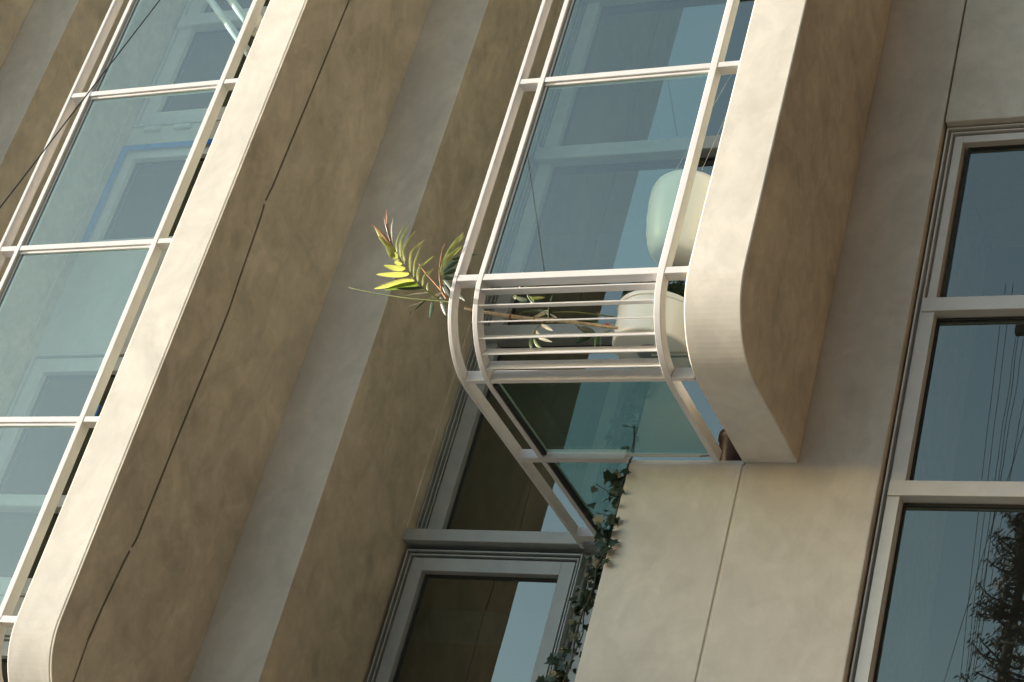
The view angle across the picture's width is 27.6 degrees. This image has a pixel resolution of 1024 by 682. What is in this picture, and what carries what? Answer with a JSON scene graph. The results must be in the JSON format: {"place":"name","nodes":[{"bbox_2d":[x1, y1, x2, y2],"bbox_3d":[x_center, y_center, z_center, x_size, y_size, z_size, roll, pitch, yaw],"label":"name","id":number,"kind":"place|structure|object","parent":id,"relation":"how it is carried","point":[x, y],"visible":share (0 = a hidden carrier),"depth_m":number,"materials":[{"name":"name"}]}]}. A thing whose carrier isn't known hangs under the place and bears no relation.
{"place":"outdoors","nodes":[
{"label":"outdoors","id":0,"kind":"place"},
{"bbox_2d":[81,139,212,415],"bbox_3d":[-2.494,-0.575,17.133,2.982,2.904,0.006,-1,-35,27],"label":"window frame","id":1,"kind":"object","parent":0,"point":[103,197],"visible":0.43,"depth_m":18.29,"materials":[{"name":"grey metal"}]},
{"bbox_2d":[718,429,741,460],"bbox_3d":[1.373,0.647,12.737,0.240,0.369,0.240,-1,-35,27],"label":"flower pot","id":2,"kind":"object","parent":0,"point":[729,452],"visible":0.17,"depth_m":12.64,"materials":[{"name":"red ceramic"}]},
{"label":"pavement","id":3,"kind":"structure","parent":0,"visible":0},
{"bbox_2d":[0,0,1023,681],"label":"apartment building","id":4,"kind":"structure","parent":3,"relation":"on","point":[296,460],"depth_m":13.68,"materials":[{"name":"beige paint"}]},
{"bbox_2d":[2,633,10,662],"bbox_3d":[-3.635,3.412,14.706,2.980,2.896,0.160,-1,-35,27],"label":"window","id":5,"kind":"structure","parent":4,"relation":"in","point":[6,641],"depth_m":15.63,"materials":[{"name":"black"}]},
{"bbox_2d":[0,353,124,596],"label":"window","id":6,"kind":"structure","parent":4,"relation":"in","point":[43,368],"depth_m":17.07,"materials":[{"name":"white"}]},
{"bbox_2d":[0,0,159,207],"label":"drop cable","id":7,"kind":"object","parent":4,"relation":"attached to","point":[77,107],"visible":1,"depth_m":9.16,"materials":[{"name":"black plastic"}]},
{"bbox_2d":[0,0,265,681],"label":"balcony guard","id":8,"kind":"object","parent":4,"relation":"attached to","point":[84,421],"visible":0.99,"depth_m":14.16,"materials":[{"name":"white paint"}]},
{"bbox_2d":[87,144,210,241],"bbox_3d":[-2.246,-1.245,17.622,2.980,1.170,0.134,-1,-35,27],"label":"window","id":9,"kind":"structure","parent":4,"relation":"in","point":[133,159],"depth_m":18.28,"materials":[{"name":"white"}]},
{"bbox_2d":[133,0,267,127],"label":"window","id":10,"kind":"structure","parent":4,"relation":"in","point":[196,20],"depth_m":19.03,"materials":[{"name":"white"}]},
{"bbox_2d":[206,0,262,56],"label":"brace bars","id":11,"kind":"object","parent":4,"relation":"attached to","point":[224,18],"visible":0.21,"depth_m":15.78,"materials":[{"name":"white paint"}]},
{"bbox_2d":[366,549,590,681],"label":"window","id":12,"kind":"structure","parent":4,"relation":"in","point":[565,570],"depth_m":14.12,"materials":[{"name":"black"}]},
{"bbox_2d":[409,0,720,566],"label":"window","id":13,"kind":"structure","parent":4,"relation":"in","point":[550,155],"depth_m":15.95,"materials":[{"name":"black"}]},
{"bbox_2d":[448,0,739,548],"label":"balcony guard","id":14,"kind":"object","parent":4,"relation":"attached to","point":[665,271],"visible":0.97,"depth_m":12.41,"materials":[{"name":"white paint"}]},
{"bbox_2d":[536,425,708,681],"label":"ivy","id":15,"kind":"object","parent":4,"relation":"attached to","point":[604,541],"visible":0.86,"depth_m":12.45,"materials":[{"name":"green plant"}]},
{"bbox_2d":[637,344,688,357],"bbox_3d":[1.145,0.115,12.916,0.822,0.110,0.200,-1,-35,27],"label":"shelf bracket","id":16,"kind":"object","parent":4,"relation":"attached to","point":[655,354],"visible":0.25,"depth_m":13.03,"materials":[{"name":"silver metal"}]},
{"bbox_2d":[349,210,690,368],"bbox_3d":[0.133,-0.233,12.898,2.229,0.924,0.661,22,-31,-9],"label":"potted palm","id":17,"kind":"object","parent":16,"relation":"on","point":[675,327],"visible":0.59,"depth_m":12.82,"materials":[{"name":"green plant"}]},
{"bbox_2d":[646,74,731,266],"bbox_3d":[1.349,-1.501,13.794,0.563,2.400,0.524,-1,-35,27],"label":"hanging planter","id":18,"kind":"object","parent":4,"relation":"hanging from","point":[663,195],"visible":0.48,"depth_m":13.16,"materials":[{"name":"white ceramic"}]},
{"bbox_2d":[849,123,1023,681],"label":"window","id":19,"kind":"structure","parent":4,"relation":"in","point":[943,601],"depth_m":12.02,"materials":[{"name":"blue"}]}
]}

